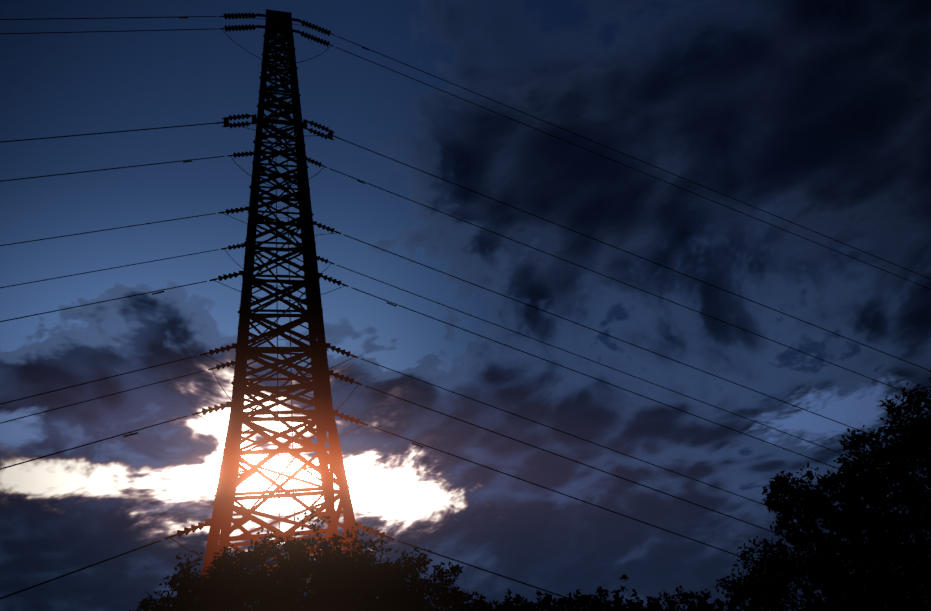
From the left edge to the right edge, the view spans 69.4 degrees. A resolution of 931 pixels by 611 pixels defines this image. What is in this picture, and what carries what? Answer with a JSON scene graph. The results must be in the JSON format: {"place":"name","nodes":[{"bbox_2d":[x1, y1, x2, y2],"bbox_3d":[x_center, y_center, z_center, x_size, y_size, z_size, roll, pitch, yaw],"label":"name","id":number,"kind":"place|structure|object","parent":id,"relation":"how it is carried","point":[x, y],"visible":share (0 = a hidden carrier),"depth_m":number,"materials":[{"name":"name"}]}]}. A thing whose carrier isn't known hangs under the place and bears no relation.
{"place":"outdoors","nodes":[
{"label":"outdoors","id":0,"kind":"place"},
{"bbox_2d":[0,0,930,610],"label":"sky","id":1,"kind":"structure","parent":0,"point":[814,115],"materials":[{"name":"blue"}]},
{"bbox_3d":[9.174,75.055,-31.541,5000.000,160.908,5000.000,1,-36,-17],"label":"terrain","id":2,"kind":"structure","parent":0,"visible":0},
{"bbox_2d":[129,509,494,610],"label":"tree","id":3,"kind":"object","parent":2,"relation":"on","point":[340,581],"visible":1,"depth_m":10.68,"materials":[{"name":"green plant"}]},
{"bbox_2d":[0,9,930,610],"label":"pylon","id":4,"kind":"object","parent":2,"relation":"on","point":[324,413],"visible":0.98,"depth_m":19.60,"materials":[{"name":"metal"}]},
{"bbox_2d":[452,574,725,610],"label":"tree","id":5,"kind":"object","parent":2,"relation":"on","point":[546,601],"visible":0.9,"depth_m":25.88,"materials":[{"name":"green plant"}]},
{"bbox_2d":[693,371,930,610],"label":"tree","id":6,"kind":"object","parent":2,"relation":"on","point":[768,586],"visible":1,"depth_m":9.54,"materials":[{"name":"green plant"}]}
]}

